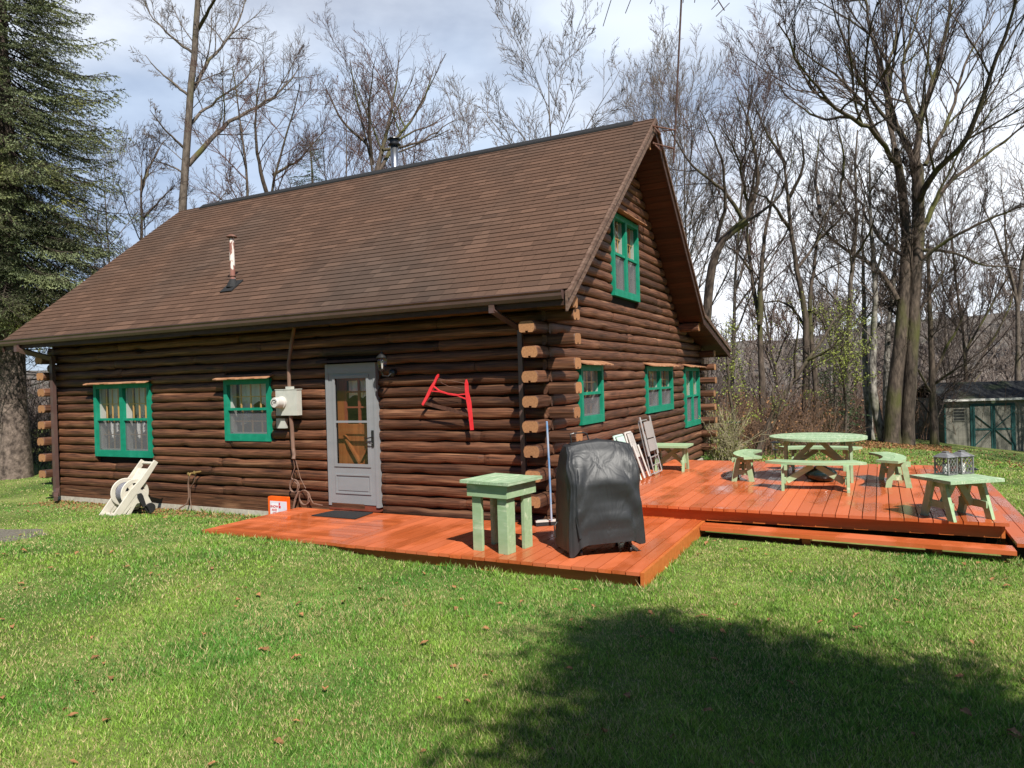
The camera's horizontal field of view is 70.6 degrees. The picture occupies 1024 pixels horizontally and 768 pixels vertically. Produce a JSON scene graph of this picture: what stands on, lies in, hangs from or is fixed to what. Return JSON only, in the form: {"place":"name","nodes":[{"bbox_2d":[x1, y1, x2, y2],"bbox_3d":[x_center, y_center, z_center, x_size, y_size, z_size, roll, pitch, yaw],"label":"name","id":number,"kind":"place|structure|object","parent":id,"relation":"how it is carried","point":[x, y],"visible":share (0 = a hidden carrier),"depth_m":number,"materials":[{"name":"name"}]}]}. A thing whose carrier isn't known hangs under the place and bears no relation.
{"place":"outdoors","nodes":[
{"label":"outdoors","id":0,"kind":"place"},
{"bbox_2d":[0,429,1023,767],"bbox_3d":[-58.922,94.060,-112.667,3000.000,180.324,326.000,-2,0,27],"label":"lawn","id":1,"kind":"structure","parent":0,"point":[712,535],"depth_m":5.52,"materials":[{"name":"green plant"}]},
{"bbox_2d":[0,529,44,542],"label":"gravel patch","id":2,"kind":"object","parent":1,"relation":"on","point":[11,532],"visible":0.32,"depth_m":9.91,"materials":[{"name":"grey gravel"}]},
{"bbox_2d":[27,371,57,469],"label":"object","id":3,"kind":"object","parent":1,"relation":"on","point":[35,420],"visible":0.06,"depth_m":21.05,"materials":[{"name":"brown wood"}]},
{"bbox_2d":[0,0,152,479],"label":"spruce tree","id":4,"kind":"object","parent":1,"relation":"on","point":[21,206],"visible":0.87,"depth_m":17.26,"materials":[{"name":"green plant"}]},
{"bbox_2d":[49,105,170,282],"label":"bare tree","id":5,"kind":"object","parent":1,"relation":"on","point":[109,199],"visible":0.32,"depth_m":34.29,"materials":[{"name":"brown plant"}]},
{"bbox_2d":[99,459,157,516],"bbox_3d":[-6.186,1.702,11.730,0.513,0.871,0.785,-2,0,31],"label":"hose reel","id":6,"kind":"object","parent":1,"relation":"on","point":[130,494],"visible":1,"depth_m":11.69,"materials":[{"name":"beige plastic"}]},
{"bbox_2d":[78,119,185,267],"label":"bare tree","id":7,"kind":"object","parent":1,"relation":"on","point":[142,186],"visible":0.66,"depth_m":21.85,"materials":[{"name":"brown plant"}]},
{"bbox_2d":[17,499,257,519],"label":"leaf litter","id":8,"kind":"object","parent":1,"relation":"on","point":[159,511],"visible":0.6,"depth_m":12.33,"materials":[{"name":"brown plant"}]},
{"bbox_2d":[126,0,326,211],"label":"bare tree","id":9,"kind":"object","parent":1,"relation":"on","point":[188,161],"visible":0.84,"depth_m":26.32,"materials":[{"name":"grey plant"}]},
{"bbox_2d":[177,25,338,209],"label":"bare tree","id":10,"kind":"object","parent":1,"relation":"on","point":[288,164],"visible":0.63,"depth_m":23.82,"materials":[{"name":"brown plant"}]},
{"bbox_2d":[268,496,289,513],"bbox_3d":[-3.544,1.877,10.993,0.393,0.334,0.065,-2,0,27],"label":"orange jug","id":11,"kind":"object","parent":1,"relation":"on","point":[278,504],"visible":0.83,"depth_m":10.97,"materials":[{"name":"plastic"}]},
{"bbox_2d":[274,737,283,743],"bbox_3d":[-1.270,1.955,3.958,0.073,0.015,0.040,20,20,2],"label":"fallen leaf","id":12,"kind":"object","parent":1,"relation":"on","point":[278,740],"visible":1,"depth_m":3.96,"materials":[{"name":"brown plant"}]},
{"bbox_2d":[286,133,334,185],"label":"bare tree","id":13,"kind":"object","parent":1,"relation":"on","point":[313,179],"visible":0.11,"depth_m":29.90,"materials":[{"name":"brown plant"}]},
{"bbox_2d":[273,66,406,186],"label":"bare tree","id":14,"kind":"object","parent":1,"relation":"on","point":[361,133],"visible":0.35,"depth_m":31.85,"materials":[{"name":"brown plant"}]},
{"bbox_2d":[0,118,731,523],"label":"log cabin","id":15,"kind":"object","parent":1,"relation":"on","point":[528,288],"visible":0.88,"depth_m":11.62,"materials":[{"name":"brown wood"}]},
{"bbox_2d":[83,378,155,457],"bbox_3d":[-6.896,0.700,13.298,1.800,1.620,0.908,-2,0,27],"label":"window","id":16,"kind":"structure","parent":15,"relation":"in","point":[123,419],"depth_m":13.17,"materials":[{"name":"green paint"}]},
{"bbox_2d":[178,471,200,508],"bbox_3d":[-5.402,1.771,12.128,0.398,0.652,0.173,-2,0,27],"label":"hose spigot","id":17,"kind":"object","parent":15,"relation":"attached to","point":[189,490],"visible":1,"depth_m":12.10,"materials":[{"name":"gold metal"}]},
{"bbox_2d":[212,373,274,440],"bbox_3d":[-4.121,0.464,11.883,1.256,1.298,0.908,-2,0,27],"label":"window","id":18,"kind":"structure","parent":15,"relation":"in","point":[248,409],"depth_m":11.81,"materials":[{"name":"green paint"}]},
{"bbox_2d":[271,386,301,427],"bbox_3d":[-3.476,0.361,11.019,0.490,0.640,0.279,-2,0,27],"label":"electric meter","id":19,"kind":"object","parent":15,"relation":"attached to","point":[287,401],"visible":1,"depth_m":11.01,"materials":[{"name":"white plastic"}]},
{"bbox_2d":[287,327,322,508],"bbox_3d":[-3.160,0.556,10.963,0.668,2.860,0.135,-2,0,27],"label":"conduit pipe","id":20,"kind":"object","parent":15,"relation":"attached to","point":[292,437],"visible":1,"depth_m":11.05,"materials":[{"name":"metal"}]},
{"bbox_2d":[325,362,382,511],"bbox_3d":[-2.339,0.779,10.662,0.935,2.160,0.179,-2,0,27],"label":"storm door","id":21,"kind":"structure","parent":15,"relation":"in","point":[347,483],"depth_m":10.59,"materials":[{"name":"grey paint"}]},
{"bbox_2d":[332,361,384,505],"bbox_3d":[-2.109,0.741,11.115,1.135,2.300,0.802,-2,0,27],"label":"inner door","id":22,"kind":"structure","parent":15,"relation":"in","point":[352,448],"depth_m":10.92,"materials":[{"name":"brown wood"}]},
{"bbox_2d":[376,352,396,376],"bbox_3d":[-1.784,-0.277,10.199,0.158,0.361,0.294,-2,0,36],"label":"wall lantern","id":23,"kind":"object","parent":15,"relation":"attached to","point":[392,372],"depth_m":10.14,"materials":[{"name":"black metal"}]},
{"bbox_2d":[422,374,473,429],"bbox_3d":[-0.882,0.242,9.776,0.808,0.761,0.022,-2,0,27],"label":"bow saw","id":24,"kind":"object","parent":15,"relation":"attached to","point":[467,398],"visible":1,"depth_m":9.71,"materials":[{"name":"red paint"}]},
{"bbox_2d":[575,360,613,424],"bbox_3d":[0.916,0.206,10.706,0.907,1.149,1.159,-2,0,27],"label":"window","id":25,"kind":"structure","parent":15,"relation":"in","point":[591,375],"depth_m":10.80,"materials":[{"name":"green paint"}]},
{"bbox_2d":[609,207,646,301],"bbox_3d":[1.662,-2.050,12.296,0.908,1.650,1.612,-2,0,27],"label":"window","id":26,"kind":"structure","parent":15,"relation":"in","point":[624,244],"depth_m":12.15,"materials":[{"name":"green paint"}]},
{"bbox_2d":[642,362,680,413],"bbox_3d":[2.585,0.151,13.988,0.907,1.154,2.080,-2,0,27],"label":"window","id":27,"kind":"structure","parent":15,"relation":"in","point":[659,396],"depth_m":13.84,"materials":[{"name":"green paint"}]},
{"bbox_2d":[603,0,729,162],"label":"tv antenna","id":28,"kind":"object","parent":15,"relation":"attached to","point":[658,131],"visible":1,"depth_m":12.15,"materials":[{"name":"metal"}]},
{"bbox_2d":[681,364,704,427],"bbox_3d":[3.796,0.337,16.355,0.908,1.608,1.623,-2,0,27],"label":"window","id":29,"kind":"structure","parent":15,"relation":"in","point":[691,377],"depth_m":16.20,"materials":[{"name":"green paint"}]},
{"bbox_2d":[306,0,480,174],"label":"bare tree","id":30,"kind":"object","parent":1,"relation":"on","point":[379,165],"visible":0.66,"depth_m":27.13,"materials":[{"name":"brown plant"}]},
{"bbox_2d":[315,23,489,172],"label":"bare tree","id":31,"kind":"object","parent":1,"relation":"on","point":[403,160],"visible":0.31,"depth_m":34.44,"materials":[{"name":"brown plant"}]},
{"bbox_2d":[202,507,704,588],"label":"deck","id":32,"kind":"structure","parent":1,"relation":"on","point":[424,539],"depth_m":8.29,"materials":[{"name":"orange wood"}]},
{"bbox_2d":[311,510,372,518],"bbox_3d":[-2.393,1.854,10.286,0.790,0.012,0.470,-2,0,27],"label":"door mat","id":33,"kind":"object","parent":32,"relation":"on","point":[345,514],"depth_m":10.24,"materials":[{"name":"black rubber"}]},
{"bbox_2d":[460,473,541,554],"bbox_3d":[-0.107,1.413,7.933,0.654,0.772,0.640,-2,0,36],"label":"tall table","id":34,"kind":"object","parent":32,"relation":"on","point":[501,491],"visible":1,"depth_m":7.82,"materials":[{"name":"green paint"}]},
{"bbox_2d":[535,421,555,525],"bbox_3d":[0.490,1.115,8.984,0.389,1.321,0.297,-2,0,-11],"label":"push broom","id":35,"kind":"object","parent":32,"relation":"on","point":[548,522],"visible":0.88,"depth_m":8.98,"materials":[{"name":"white plastic"}]},
{"bbox_2d":[554,432,645,557],"bbox_3d":[0.898,1.148,7.742,0.909,1.269,0.679,-2,0,-11],"label":"covered grill","id":36,"kind":"object","parent":32,"relation":"on","point":[598,499],"visible":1,"depth_m":7.47,"materials":[{"name":"black fabric"}]},
{"bbox_2d":[416,62,504,158],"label":"bare tree","id":37,"kind":"object","parent":1,"relation":"on","point":[459,115],"visible":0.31,"depth_m":39.22,"materials":[{"name":"brown plant"}]},
{"bbox_2d":[444,0,682,217],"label":"bare tree","id":38,"kind":"object","parent":1,"relation":"on","point":[535,78],"visible":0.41,"depth_m":35.80,"materials":[{"name":"grey plant"}]},
{"bbox_2d":[647,32,763,304],"bbox_3d":[7.677,-5.986,31.232,7.164,17.428,5.612,-2,0,41],"label":"bare tree","id":39,"kind":"object","parent":1,"relation":"on","point":[686,143],"visible":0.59,"depth_m":30.46,"materials":[{"name":"brown plant"}]},
{"bbox_2d":[629,57,801,451],"bbox_3d":[5.842,-3.508,20.405,5.109,11.460,2.447,-2,0,-6],"label":"bare tree","id":40,"kind":"object","parent":1,"relation":"on","point":[728,234],"visible":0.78,"depth_m":20.65,"materials":[{"name":"brown plant"}]},
{"bbox_2d":[698,397,769,460],"bbox_3d":[4.957,1.123,17.113,2.320,1.683,2.415,-2,0,27],"label":"pale shrub","id":41,"kind":"object","parent":1,"relation":"on","point":[727,445],"visible":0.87,"depth_m":17.07,"materials":[{"name":"beige plant"}]},
{"bbox_2d":[704,292,765,447],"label":"budding tree","id":42,"kind":"object","parent":1,"relation":"on","point":[729,364],"visible":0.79,"depth_m":18.68,"materials":[{"name":"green plant"}]},
{"bbox_2d":[645,0,837,406],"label":"bare tree","id":43,"kind":"object","parent":1,"relation":"on","point":[753,228],"visible":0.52,"depth_m":28.07,"materials":[{"name":"grey plant"}]},
{"bbox_2d":[703,89,833,447],"bbox_3d":[6.825,-3.259,20.216,3.769,11.010,6.365,-2,0,27],"label":"bare tree","id":44,"kind":"object","parent":1,"relation":"on","point":[758,302],"visible":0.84,"depth_m":21.92,"materials":[{"name":"brown plant"}]},
{"bbox_2d":[770,441,779,458],"bbox_3d":[6.008,1.592,16.501,0.230,0.587,0.224,-2,0,27],"label":"garden light","id":45,"kind":"object","parent":1,"relation":"on","point":[775,442],"visible":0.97,"depth_m":16.47,"materials":[{"name":"black metal"}]},
{"bbox_2d":[701,374,870,455],"bbox_3d":[7.681,1.012,22.985,6.745,2.677,12.684,-2,0,27],"label":"brush","id":46,"kind":"object","parent":1,"relation":"on","point":[760,426],"depth_m":20.29,"materials":[{"name":"brown plant"}]},
{"bbox_2d":[727,77,858,442],"bbox_3d":[8.571,-3.467,22.244,6.463,11.376,2.782,-2,0,-40],"label":"bare tree","id":47,"kind":"object","parent":1,"relation":"on","point":[806,334],"visible":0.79,"depth_m":21.84,"materials":[{"name":"brown plant"}]},
{"bbox_2d":[734,286,867,455],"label":"budding tree","id":48,"kind":"object","parent":1,"relation":"on","point":[810,357],"visible":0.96,"depth_m":19.43,"materials":[{"name":"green plant"}]},
{"bbox_2d":[640,460,1009,543],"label":"raised deck","id":49,"kind":"structure","parent":1,"relation":"on","point":[709,490],"depth_m":9.40,"materials":[{"name":"red wood"}]},
{"bbox_2d":[613,434,641,479],"bbox_3d":[1.818,1.177,11.370,0.340,0.758,0.476,-2,0,27],"label":"folded chair","id":50,"kind":"object","parent":49,"relation":"on","point":[620,437],"visible":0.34,"depth_m":11.41,"materials":[{"name":"white plastic"}]},
{"bbox_2d":[623,431,649,477],"bbox_3d":[2.048,1.164,11.848,0.343,0.767,0.376,-2,0,27],"label":"folded chair","id":51,"kind":"object","parent":49,"relation":"on","point":[630,436],"visible":0.9,"depth_m":11.89,"materials":[{"name":"white plastic"}]},
{"bbox_2d":[638,416,661,475],"bbox_3d":[2.357,1.042,12.328,0.271,0.985,0.596,-2,0,27],"label":"folded chair","id":52,"kind":"object","parent":49,"relation":"on","point":[652,442],"visible":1,"depth_m":12.20,"materials":[{"name":"metal"}]},
{"bbox_2d":[655,443,693,471],"bbox_3d":[2.846,1.301,12.881,0.662,0.451,0.594,-2,0,25],"label":"bench","id":53,"kind":"object","parent":49,"relation":"on","point":[682,448],"visible":0.77,"depth_m":12.83,"materials":[{"name":"green paint"}]},
{"bbox_2d":[732,449,761,481],"bbox_3d":[3.765,1.303,11.581,0.457,0.400,1.320,-2,0,19],"label":"curved bench","id":54,"kind":"object","parent":49,"relation":"on","point":[745,457],"visible":1,"depth_m":11.22,"materials":[{"name":"green paint"}]},
{"bbox_2d":[765,459,866,492],"bbox_3d":[4.282,1.291,10.218,1.320,0.400,0.457,-2,0,23],"label":"curved bench","id":55,"kind":"object","parent":49,"relation":"on","point":[819,465],"visible":1,"depth_m":10.12,"materials":[{"name":"green paint"}]},
{"bbox_2d":[769,433,867,482],"bbox_3d":[4.740,1.139,11.207,1.400,0.671,1.394,-2,0,23],"label":"round table","id":56,"kind":"object","parent":49,"relation":"on","point":[812,439],"visible":0.9,"depth_m":11.09,"materials":[{"name":"green paint"}]},
{"bbox_2d":[778,445,862,470],"bbox_3d":[5.203,1.259,12.233,1.320,0.400,0.457,-2,0,23],"label":"curved bench","id":57,"kind":"object","parent":49,"relation":"on","point":[793,449],"visible":0.62,"depth_m":12.23,"materials":[{"name":"green paint"}]},
{"bbox_2d":[804,466,837,481],"bbox_3d":[4.701,1.345,11.009,0.470,0.260,0.470,-2,0,27],"label":"umbrella base","id":58,"kind":"object","parent":49,"relation":"on","point":[815,474],"visible":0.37,"depth_m":10.86,"materials":[{"name":"metal"}]},
{"bbox_2d":[869,452,911,487],"bbox_3d":[5.526,1.254,10.579,0.457,0.400,1.320,-2,0,21],"label":"curved bench","id":59,"kind":"object","parent":49,"relation":"on","point":[895,463],"visible":1,"depth_m":10.19,"materials":[{"name":"green paint"}]},
{"bbox_2d":[909,473,1004,522],"bbox_3d":[4.934,1.252,8.035,0.664,0.451,0.614,-2,0,-10],"label":"side table","id":60,"kind":"object","parent":49,"relation":"on","point":[963,483],"visible":0.98,"depth_m":7.96,"materials":[{"name":"green paint"}]},
{"bbox_2d":[932,451,958,475],"bbox_3d":[4.922,0.895,8.208,0.190,0.260,0.190,-2,0,-25],"label":"candle lantern","id":61,"kind":"object","parent":60,"relation":"on","point":[945,467],"visible":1,"depth_m":8.17,"materials":[{"name":"metal"}]},
{"bbox_2d":[949,450,973,473],"bbox_3d":[5.136,0.889,8.262,0.190,0.260,0.190,-2,0,-13],"label":"candle lantern","id":62,"kind":"object","parent":60,"relation":"on","point":[962,455],"visible":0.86,"depth_m":8.20,"materials":[{"name":"metal"}]},
{"bbox_2d":[766,93,899,444],"bbox_3d":[10.187,-3.836,23.079,3.945,12.110,3.952,-2,0,27],"label":"bare tree","id":63,"kind":"object","parent":1,"relation":"on","point":[815,380],"visible":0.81,"depth_m":23.00,"materials":[{"name":"brown plant"}]},
{"bbox_2d":[810,346,869,445],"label":"tree","id":64,"kind":"object","parent":1,"relation":"on","point":[835,395],"visible":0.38,"depth_m":22.89,"materials":[{"name":"brown plant"}]},
{"bbox_2d":[808,296,880,445],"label":"budding tree","id":65,"kind":"object","parent":1,"relation":"on","point":[844,346],"visible":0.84,"depth_m":20.64,"materials":[{"name":"green plant"}]},
{"bbox_2d":[779,95,910,442],"bbox_3d":[10.620,-3.618,23.396,4.037,11.733,3.773,-2,0,27],"label":"bare tree","id":66,"kind":"object","parent":1,"relation":"on","point":[855,221],"visible":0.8,"depth_m":23.60,"materials":[{"name":"brown plant"}]},
{"bbox_2d":[700,522,1016,555],"bbox_3d":[3.783,1.843,8.231,3.203,0.285,0.485,-2,0,31],"label":"deck step","id":67,"kind":"object","parent":1,"relation":"on","point":[807,537],"visible":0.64,"depth_m":7.97,"materials":[{"name":"orange wood"}]},
{"bbox_2d":[718,0,1023,445],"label":"bare tree","id":68,"kind":"object","parent":1,"relation":"on","point":[899,421],"visible":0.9,"depth_m":23.91,"materials":[{"name":"brown plant"}]},
{"bbox_2d":[817,114,928,441],"bbox_3d":[12.121,-3.423,24.355,3.667,11.413,3.164,-2,0,27],"label":"bare tree","id":69,"kind":"object","parent":1,"relation":"on","point":[876,412],"visible":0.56,"depth_m":24.39,"materials":[{"name":"brown plant"}]},
{"bbox_2d":[831,160,925,421],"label":"bare tree","id":70,"kind":"object","parent":1,"relation":"on","point":[885,364],"visible":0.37,"depth_m":26.89,"materials":[{"name":"brown plant"}]},
{"bbox_2d":[822,151,938,439],"bbox_3d":[13.111,-3.257,25.454,2.753,11.043,4.722,-2,0,-30],"label":"bare tree","id":71,"kind":"object","parent":1,"relation":"on","point":[869,422],"visible":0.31,"depth_m":25.88,"materials":[{"name":"brown plant"}]},
{"bbox_2d":[753,440,1023,467],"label":"leaf litter","id":72,"kind":"object","parent":1,"relation":"on","point":[928,447],"visible":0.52,"depth_m":21.91,"materials":[{"name":"brown plant"}]},
{"bbox_2d":[877,229,1005,444],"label":"bare tree","id":73,"kind":"object","parent":1,"relation":"on","point":[932,412],"visible":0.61,"depth_m":25.33,"materials":[{"name":"brown plant"}]},
{"bbox_2d":[960,707,971,715],"bbox_3d":[2.558,1.844,4.071,0.046,0.031,0.080,-2,0,-44],"label":"fallen leaf","id":74,"kind":"object","parent":1,"relation":"on","point":[965,709],"visible":1,"depth_m":4.08,"materials":[{"name":"brown plant"}]},
{"bbox_2d":[915,380,1023,450],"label":"garden shed","id":75,"kind":"structure","parent":1,"relation":"on","point":[997,420],"depth_m":26.90,"materials":[{"name":"grey wood"}]},
{"bbox_2d":[972,406,993,448],"bbox_3d":[17.504,1.709,26.868,0.700,1.770,0.068,-2,0,4],"label":"door","id":76,"kind":"structure","parent":75,"relation":"in","point":[982,435],"depth_m":26.87,"materials":[{"name":"white wood"}]},
{"bbox_2d":[993,405,1013,449],"bbox_3d":[18.215,1.688,26.812,0.700,1.770,0.068,-2,0,4],"label":"door","id":77,"kind":"structure","parent":75,"relation":"in","point":[1003,434],"depth_m":26.82,"materials":[{"name":"white wood"}]},
{"bbox_2d":[986,483,1023,559],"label":"side step","id":78,"kind":"object","parent":1,"relation":"on","point":[1014,518],"visible":0.39,"depth_m":8.47,"materials":[{"name":"wood"}]},
{"bbox_2d":[1007,727,1022,738],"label":"fallen leaf","id":79,"kind":"object","parent":1,"relation":"on","point":[1014,730],"visible":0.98,"depth_m":3.83,"materials":[{"name":"brown plant"}]},
{"bbox_2d":[7,0,1023,370],"label":"sky","id":80,"kind":"structure","parent":0,"point":[462,29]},
{"bbox_2d":[26,311,1023,424],"bbox_3d":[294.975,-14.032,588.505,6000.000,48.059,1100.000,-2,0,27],"label":"hill","id":81,"kind":"structure","parent":0,"point":[987,321],"depth_m":297.56,"materials":[{"name":"brown plant"}]},
{"bbox_2d":[26,260,1023,431],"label":"woods","id":82,"kind":"object","parent":81,"relation":"on","point":[880,362],"visible":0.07,"depth_m":120.75,"materials":[{"name":"brown plant"}]},
{"bbox_3d":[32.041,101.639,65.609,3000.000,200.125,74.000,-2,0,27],"label":"forest floor","id":83,"kind":"structure","parent":0,"visible":0},
{"bbox_2d":[605,25,737,291],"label":"bare tree","id":84,"kind":"object","parent":83,"relation":"on","point":[627,105],"visible":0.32,"depth_m":41.42,"materials":[{"name":"brown plant"}]},
{"bbox_2d":[628,4,736,281],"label":"bare tree","id":85,"kind":"object","parent":83,"relation":"on","point":[658,99],"visible":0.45,"depth_m":35.42,"materials":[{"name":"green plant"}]},
{"bbox_2d":[699,168,817,417],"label":"bare tree","id":86,"kind":"object","parent":83,"relation":"on","point":[769,332],"visible":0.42,"depth_m":39.67,"materials":[{"name":"brown plant"}]},
{"bbox_2d":[710,367,882,432],"bbox_3d":[23.917,7.874,48.266,28.512,18.014,40.723,-2,0,27],"label":"brush","id":87,"kind":"object","parent":83,"relation":"on","point":[771,399],"depth_m":35.35,"materials":[{"name":"plant"}]},
{"bbox_2d":[748,152,882,412],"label":"bare tree","id":88,"kind":"object","parent":83,"relation":"on","point":[814,293],"visible":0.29,"depth_m":44.67,"materials":[{"name":"brown plant"}]},
{"bbox_2d":[794,369,1023,440],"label":"brush","id":89,"kind":"object","parent":83,"relation":"on","point":[862,411],"visible":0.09,"depth_m":28.04,"materials":[{"name":"brown plant"}]},
{"bbox_2d":[866,172,1023,387],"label":"bare tree","id":90,"kind":"object","parent":83,"relation":"on","point":[944,340],"visible":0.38,"depth_m":44.11,"materials":[{"name":"brown plant"}]},
{"bbox_2d":[870,111,1023,381],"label":"bare tree","id":91,"kind":"object","parent":83,"relation":"on","point":[954,206],"visible":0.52,"depth_m":34.23,"materials":[{"name":"brown plant"}]},
{"bbox_2d":[961,139,1023,380],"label":"bare tree","id":92,"kind":"object","parent":83,"relation":"on","point":[1017,293],"visible":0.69,"depth_m":31.92,"materials":[{"name":"brown plant"}]},
{"bbox_2d":[977,37,1023,285],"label":"bare tree","id":93,"kind":"object","parent":83,"relation":"on","point":[1010,185],"visible":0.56,"depth_m":38.83,"materials":[{"name":"brown plant"}]}
]}

